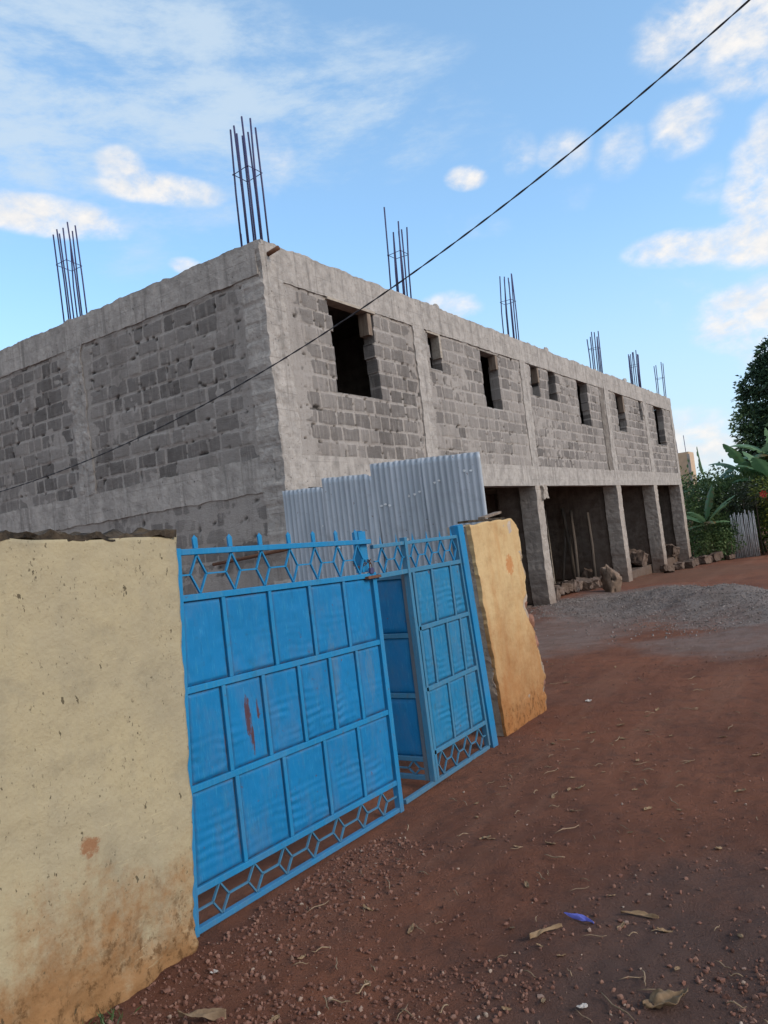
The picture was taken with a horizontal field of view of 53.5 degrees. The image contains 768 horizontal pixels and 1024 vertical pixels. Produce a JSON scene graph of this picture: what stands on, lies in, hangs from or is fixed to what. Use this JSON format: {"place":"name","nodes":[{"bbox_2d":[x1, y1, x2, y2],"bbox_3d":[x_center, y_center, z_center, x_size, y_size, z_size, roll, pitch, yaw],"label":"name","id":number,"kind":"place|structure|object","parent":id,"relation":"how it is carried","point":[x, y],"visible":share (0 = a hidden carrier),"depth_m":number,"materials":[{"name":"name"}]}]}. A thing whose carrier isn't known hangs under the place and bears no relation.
{"place":"outdoors","nodes":[
{"label":"outdoors","id":0,"kind":"place"},
{"bbox_2d":[0,0,749,491],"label":"power cable","id":1,"kind":"object","parent":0,"point":[440,252],"visible":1,"depth_m":7.23,"materials":[{"name":"black rubber"}]},
{"bbox_2d":[0,0,767,503],"label":"sky","id":2,"kind":"structure","parent":0,"point":[117,117],"materials":[{"name":"blue"}]},
{"bbox_2d":[84,504,767,1023],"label":"ground","id":3,"kind":"structure","parent":0,"point":[626,666],"depth_m":3.97,"materials":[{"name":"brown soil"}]},
{"bbox_2d":[0,527,198,1023],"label":"cream boundary wall","id":4,"kind":"structure","parent":3,"relation":"on","point":[96,876],"depth_m":3.13,"materials":[{"name":"paint"}]},
{"bbox_2d":[176,530,403,937],"bbox_3d":[-0.500,1.044,4.311,0.120,1.911,1.830,-8,-3,33],"label":"gate leaf","id":5,"kind":"object","parent":4,"relation":"attached to","point":[290,723],"visible":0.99,"depth_m":4.16,"materials":[{"name":"blue paint"}]},
{"bbox_2d":[353,559,373,573],"bbox_3d":[-0.135,0.365,5.051,0.128,0.099,0.130,-8,-3,33],"label":"chain","id":6,"kind":"object","parent":5,"relation":"on","point":[371,570],"visible":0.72,"depth_m":5.01,"materials":[{"name":"metal"}]},
{"bbox_2d":[82,1006,140,1023],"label":"grass tuft","id":7,"kind":"object","parent":3,"relation":"on","point":[102,1019],"visible":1,"depth_m":2.98,"materials":[{"name":"green plant"}]},
{"bbox_2d":[177,1008,225,1020],"bbox_3d":[-0.700,1.922,2.910,0.204,0.037,0.040,-7,-2,9],"label":"dry leaf","id":8,"kind":"object","parent":3,"relation":"on","point":[213,1014],"visible":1,"depth_m":2.90,"materials":[{"name":"plant"}]},
{"bbox_2d":[269,1014,279,1021],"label":"dry leaf","id":9,"kind":"object","parent":3,"relation":"on","point":[273,1018],"visible":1,"depth_m":2.87,"materials":[{"name":"beige plant"}]},
{"bbox_2d":[282,487,332,581],"bbox_3d":[-0.813,0.986,9.156,0.732,2.601,0.053,-8,-3,35],"label":"corrugated sheet","id":10,"kind":"object","parent":3,"relation":"on","point":[304,510],"visible":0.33,"depth_m":9.21,"materials":[{"name":"silver metal"}]},
{"bbox_2d":[212,549,287,565],"bbox_3d":[-1.735,0.579,9.771,1.333,0.124,0.048,-8,-3,34],"label":"rusty pipe","id":11,"kind":"object","parent":10,"relation":"attached to","point":[248,557],"visible":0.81,"depth_m":9.74,"materials":[{"name":"metal"}]},
{"bbox_2d":[0,116,690,607],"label":"unfinished building","id":12,"kind":"structure","parent":3,"relation":"on","point":[398,376],"depth_m":11.73,"materials":[{"name":"concrete"}]},
{"bbox_2d":[425,330,442,359],"bbox_3d":[0.817,-2.908,13.305,0.164,0.425,0.465,-8,-3,33],"label":"window frame","id":13,"kind":"structure","parent":12,"relation":"in","point":[435,338],"depth_m":13.43,"materials":[{"name":"grey wood"}]},
{"bbox_2d":[545,511,554,583],"bbox_3d":[4.603,1.014,21.927,0.425,2.080,0.709,-8,-2,15],"label":"formwork board","id":14,"kind":"object","parent":12,"relation":"on","point":[548,538],"visible":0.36,"depth_m":21.80,"materials":[{"name":"brown wood"}]},
{"bbox_2d":[560,587,564,595],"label":"foundation stone","id":15,"kind":"object","parent":12,"relation":"on","point":[562,593],"visible":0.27,"depth_m":17.42,"materials":[{"name":"grey stone"}]},
{"bbox_2d":[561,508,575,579],"bbox_3d":[5.269,0.924,21.666,0.134,2.098,0.454,-7,-2,-4],"label":"timber pole","id":16,"kind":"object","parent":12,"relation":"on","point":[569,546],"visible":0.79,"depth_m":21.63,"materials":[{"name":"brown wood"}]},
{"bbox_2d":[569,511,579,576],"bbox_3d":[5.377,0.955,21.470,0.121,2.003,0.581,-8,-3,19],"label":"timber pole","id":17,"kind":"object","parent":12,"relation":"on","point":[574,546],"visible":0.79,"depth_m":21.44,"materials":[{"name":"brown wood"}]},
{"bbox_2d":[581,568,596,578],"bbox_3d":[5.765,1.731,21.414,0.386,0.342,0.315,10,16,21],"label":"foundation stone","id":18,"kind":"object","parent":12,"relation":"on","point":[587,573],"visible":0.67,"depth_m":21.32,"materials":[{"name":"stone"}]},
{"bbox_2d":[586,512,596,576],"bbox_3d":[5.814,0.946,21.329,0.112,1.891,0.313,-8,-3,23],"label":"timber pole","id":19,"kind":"object","parent":12,"relation":"on","point":[592,547],"visible":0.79,"depth_m":21.30,"materials":[{"name":"brown wood"}]},
{"bbox_2d":[629,549,644,565],"bbox_3d":[8.059,1.466,24.721,0.744,0.610,0.622,9,-14,22],"label":"foundation stone","id":20,"kind":"object","parent":12,"relation":"on","point":[633,550],"visible":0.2,"depth_m":24.51,"materials":[{"name":"stone"}]},
{"bbox_2d":[630,551,648,566],"bbox_3d":[8.102,1.468,24.205,0.490,0.532,0.600,12,8,33],"label":"foundation stone","id":21,"kind":"object","parent":12,"relation":"on","point":[639,559],"visible":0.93,"depth_m":23.98,"materials":[{"name":"brown stone"}]},
{"bbox_2d":[665,544,680,556],"bbox_3d":[10.300,1.374,27.337,0.476,0.466,0.569,12,4,-31],"label":"foundation stone","id":22,"kind":"object","parent":12,"relation":"on","point":[672,550],"visible":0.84,"depth_m":27.16,"materials":[{"name":"stone"}]},
{"bbox_2d":[321,474,383,576],"bbox_3d":[-0.275,0.875,8.772,0.750,2.660,0.048,-8,-3,33],"label":"corrugated sheet","id":23,"kind":"object","parent":3,"relation":"on","point":[350,504],"visible":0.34,"depth_m":8.83,"materials":[{"name":"silver metal"}]},
{"bbox_2d":[370,457,434,571],"bbox_3d":[0.321,0.757,8.393,0.761,2.722,0.060,-8,-3,32],"label":"corrugated sheet","id":24,"kind":"object","parent":3,"relation":"on","point":[400,494],"visible":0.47,"depth_m":8.44,"materials":[{"name":"silver metal"}]},
{"bbox_2d":[407,923,413,934],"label":"dry leaf","id":25,"kind":"object","parent":3,"relation":"on","point":[411,928],"visible":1,"depth_m":3.40,"materials":[{"name":"beige plant"}]},
{"bbox_2d":[420,452,487,563],"bbox_3d":[0.851,0.701,8.011,0.692,2.675,0.069,-8,-3,33],"label":"corrugated sheet","id":26,"kind":"object","parent":3,"relation":"on","point":[454,489],"visible":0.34,"depth_m":8.06,"materials":[{"name":"silver metal"}]},
{"bbox_2d":[449,524,497,747],"bbox_3d":[0.734,1.062,6.140,0.080,1.938,0.243,-8,-3,33],"label":"gate post","id":27,"kind":"object","parent":3,"relation":"on","point":[458,530],"visible":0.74,"depth_m":6.10,"materials":[{"name":"blue metal"}]},
{"bbox_2d":[370,530,490,803],"bbox_3d":[0.193,1.057,5.724,0.490,1.789,1.311,-8,-3,33],"label":"gate leaf","id":28,"kind":"object","parent":27,"relation":"attached to","point":[437,699],"visible":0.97,"depth_m":5.54,"materials":[{"name":"blue paint"}]},
{"bbox_2d":[377,574,429,780],"bbox_3d":[0.061,1.197,5.540,0.442,1.472,0.034,-8,-3,33],"label":"wicket door","id":29,"kind":"structure","parent":28,"relation":"in","point":[406,708],"depth_m":5.49,"materials":[{"name":"blue paint"}]},
{"bbox_2d":[447,517,546,736],"bbox_3d":[1.070,1.066,6.833,0.249,2.026,1.265,-8,-3,33],"label":"ochre wall stub","id":30,"kind":"object","parent":3,"relation":"on","point":[516,675],"visible":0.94,"depth_m":6.63,"materials":[{"name":"paint"}]},
{"bbox_2d":[478,511,500,518],"bbox_3d":[0.969,0.030,6.965,0.070,0.061,0.443,-8,-3,28],"label":"wood offcut","id":31,"kind":"object","parent":30,"relation":"on","point":[490,515],"visible":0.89,"depth_m":6.90,"materials":[{"name":"wood"}]},
{"bbox_2d":[529,923,562,938],"bbox_3d":[0.678,1.766,3.224,0.171,0.027,0.029,-6,-3,-26],"label":"dry leaf","id":32,"kind":"object","parent":3,"relation":"on","point":[537,933],"visible":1,"depth_m":3.22,"materials":[{"name":"beige plant"}]},
{"bbox_2d":[554,585,560,599],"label":"foundation stone","id":33,"kind":"object","parent":3,"relation":"on","point":[557,591],"visible":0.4,"depth_m":17.01,"materials":[{"name":"grey stone"}]},
{"bbox_2d":[554,582,573,593],"bbox_3d":[4.205,1.789,17.823,0.399,0.269,0.372,2,-13,-28],"label":"foundation stone","id":34,"kind":"object","parent":3,"relation":"on","point":[568,588],"visible":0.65,"depth_m":17.72,"materials":[{"name":"grey stone"}]},
{"bbox_2d":[562,579,579,591],"bbox_3d":[4.452,1.735,18.118,0.359,0.324,0.439,1,1,32],"label":"foundation stone","id":35,"kind":"object","parent":3,"relation":"on","point":[576,585],"visible":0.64,"depth_m":17.97,"materials":[{"name":"grey stone"}]},
{"bbox_2d":[564,912,593,923],"bbox_3d":[0.849,1.763,3.313,0.144,0.023,0.019,-9,-3,41],"label":"plastic strip","id":36,"kind":"object","parent":3,"relation":"on","point":[580,917],"visible":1,"depth_m":3.31,"materials":[{"name":"blue plastic"}]},
{"bbox_2d":[576,1003,587,1008],"bbox_3d":[0.700,1.747,2.694,0.042,0.010,0.024,-7,-2,10],"label":"paper scrap","id":37,"kind":"object","parent":3,"relation":"on","point":[583,1005],"visible":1,"depth_m":2.69,"materials":[{"name":"white paper"}]},
{"bbox_2d":[575,577,591,590],"bbox_3d":[4.909,1.795,18.750,0.404,0.292,0.434,4,12,14],"label":"foundation stone","id":38,"kind":"object","parent":3,"relation":"on","point":[587,583],"visible":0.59,"depth_m":18.56,"materials":[{"name":"grey stone"}]},
{"bbox_2d":[589,578,599,589],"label":"foundation stone","id":39,"kind":"object","parent":3,"relation":"on","point":[595,582],"visible":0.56,"depth_m":19.26,"materials":[{"name":"grey stone"}]},
{"bbox_2d":[593,577,601,588],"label":"foundation stone","id":40,"kind":"object","parent":3,"relation":"on","point":[600,582],"visible":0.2,"depth_m":19.72,"materials":[{"name":"grey stone"}]},
{"bbox_2d":[600,564,621,592],"bbox_3d":[5.275,1.607,17.662,0.483,0.813,0.400,-8,-3,19],"label":"boulder","id":41,"kind":"object","parent":3,"relation":"on","point":[611,579],"visible":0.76,"depth_m":17.56,"materials":[{"name":"beige stone"}]},
{"bbox_2d":[601,992,634,1020],"bbox_3d":[0.816,1.736,2.674,0.013,0.014,0.181,-6,-3,-22],"label":"straw","id":42,"kind":"object","parent":3,"relation":"on","point":[613,1005],"visible":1,"depth_m":2.67,"materials":[{"name":"beige plant"}]},
{"bbox_2d":[621,910,658,918],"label":"dry leaf","id":43,"kind":"object","parent":3,"relation":"on","point":[642,913],"visible":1,"depth_m":3.32,"materials":[{"name":"beige plant"}]},
{"bbox_2d":[527,582,767,661],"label":"gravel heap","id":44,"kind":"object","parent":3,"relation":"on","point":[677,587],"visible":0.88,"depth_m":12.96,"materials":[{"name":"grey gravel"}]},
{"bbox_2d":[656,927,672,932],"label":"dry leaf","id":45,"kind":"object","parent":3,"relation":"on","point":[665,931],"visible":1,"depth_m":3.16,"materials":[{"name":"beige plant"}]},
{"bbox_2d":[642,987,687,1008],"bbox_3d":[0.995,1.714,2.681,0.172,0.057,0.102,-7,-2,8],"label":"dry leaf","id":46,"kind":"object","parent":3,"relation":"on","point":[659,998],"visible":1,"depth_m":2.69,"materials":[{"name":"beige plant"}]},
{"bbox_2d":[659,564,674,572],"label":"foundation stone","id":47,"kind":"object","parent":3,"relation":"on","point":[665,568],"visible":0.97,"depth_m":23.27,"materials":[{"name":"beige stone"}]},
{"bbox_2d":[673,562,684,569],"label":"foundation stone","id":48,"kind":"object","parent":3,"relation":"on","point":[679,565],"visible":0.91,"depth_m":24.74,"materials":[{"name":"stone"}]},
{"bbox_2d":[676,435,696,530],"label":"distant building","id":49,"kind":"structure","parent":3,"relation":"on","point":[684,457],"depth_m":47.53,"materials":[{"name":"concrete"}]},
{"bbox_2d":[683,559,695,568],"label":"foundation stone","id":50,"kind":"object","parent":3,"relation":"on","point":[689,563],"visible":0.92,"depth_m":25.32,"materials":[{"name":"stone"}]},
{"bbox_2d":[688,556,698,565],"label":"foundation stone","id":51,"kind":"object","parent":3,"relation":"on","point":[696,561],"visible":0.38,"depth_m":26.17,"materials":[{"name":"stone"}]},
{"bbox_2d":[696,555,712,564],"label":"foundation stone","id":52,"kind":"object","parent":3,"relation":"on","point":[704,559],"visible":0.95,"depth_m":26.70,"materials":[{"name":"stone"}]},
{"bbox_2d":[684,447,734,510],"bbox_3d":[13.655,-0.553,31.550,2.757,4.534,1.699,-8,-3,33],"label":"banana plant","id":53,"kind":"object","parent":3,"relation":"on","point":[723,474],"visible":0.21,"depth_m":31.93,"materials":[{"name":"green plant"}]},
{"bbox_2d":[686,485,734,555],"bbox_3d":[11.842,0.454,28.105,2.201,2.868,1.342,-8,-3,33],"label":"banana plant","id":54,"kind":"object","parent":3,"relation":"on","point":[708,504],"visible":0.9,"depth_m":28.20,"materials":[{"name":"green plant"}]},
{"bbox_2d":[688,515,741,560],"bbox_3d":[12.163,1.011,28.171,2.000,1.719,1.610,-8,-3,33],"label":"bush","id":55,"kind":"object","parent":3,"relation":"on","point":[729,548],"visible":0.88,"depth_m":27.83,"materials":[{"name":"green plant"}]},
{"bbox_2d":[681,471,750,557],"bbox_3d":[12.377,0.146,29.315,3.136,3.531,2.967,-9,-3,42],"label":"bush","id":56,"kind":"object","parent":3,"relation":"on","point":[696,505],"visible":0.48,"depth_m":29.16,"materials":[{"name":"green plant"}]},
{"bbox_2d":[708,551,723,561],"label":"foundation stone","id":57,"kind":"object","parent":3,"relation":"on","point":[717,556],"visible":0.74,"depth_m":27.19,"materials":[{"name":"stone"}]},
{"bbox_2d":[679,459,765,540],"bbox_3d":[19.807,-1.054,30.638,19.200,4.423,3.615,-8,-3,33],"label":"bush","id":58,"kind":"object","parent":3,"relation":"on","point":[718,469],"visible":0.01,"depth_m":34.05,"materials":[{"name":"green plant"}]},
{"bbox_2d":[725,554,735,559],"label":"foundation stone","id":59,"kind":"object","parent":3,"relation":"on","point":[730,556],"visible":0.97,"depth_m":27.46,"materials":[{"name":"stone"}]},
{"bbox_2d":[704,465,767,552],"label":"bush","id":60,"kind":"object","parent":3,"relation":"on","point":[741,477],"visible":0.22,"depth_m":29.07,"materials":[{"name":"green plant"}]},
{"bbox_2d":[726,1001,746,1008],"bbox_3d":[1.212,1.695,2.622,0.070,0.018,0.010,-9,-3,40],"label":"straw","id":61,"kind":"object","parent":3,"relation":"on","point":[736,1004],"visible":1,"depth_m":2.62,"materials":[{"name":"beige plant"}]},
{"bbox_2d":[710,444,767,549],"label":"banana plant","id":62,"kind":"object","parent":3,"relation":"on","point":[736,456],"visible":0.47,"depth_m":30.27,"materials":[{"name":"green plant"}]},
{"bbox_2d":[717,478,767,556],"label":"bush","id":63,"kind":"object","parent":3,"relation":"on","point":[753,504],"visible":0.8,"depth_m":28.36,"materials":[{"name":"green plant"}]},
{"bbox_2d":[730,510,759,558],"bbox_3d":[13.247,0.809,27.989,0.875,1.784,0.095,-8,-3,33],"label":"paling fence","id":64,"kind":"object","parent":3,"relation":"on","point":[752,541],"visible":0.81,"depth_m":27.93,"materials":[{"name":"grey wood"}]},
{"bbox_2d":[728,335,767,476],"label":"broadleaf tree","id":65,"kind":"object","parent":3,"relation":"on","point":[751,431],"visible":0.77,"depth_m":38.23,"materials":[{"name":"green plant"}]},
{"bbox_2d":[730,428,767,472],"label":"banana plant","id":66,"kind":"object","parent":3,"relation":"on","point":[759,450],"visible":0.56,"depth_m":30.27,"materials":[{"name":"green plant"}]},
{"bbox_2d":[732,451,767,482],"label":"banana plant","id":67,"kind":"object","parent":3,"relation":"on","point":[759,466],"visible":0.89,"depth_m":28.60,"materials":[{"name":"green plant"}]},
{"bbox_2d":[746,476,767,542],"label":"bush","id":68,"kind":"object","parent":3,"relation":"on","point":[766,509],"visible":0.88,"depth_m":27.94,"materials":[{"name":"green plant"}]}
]}

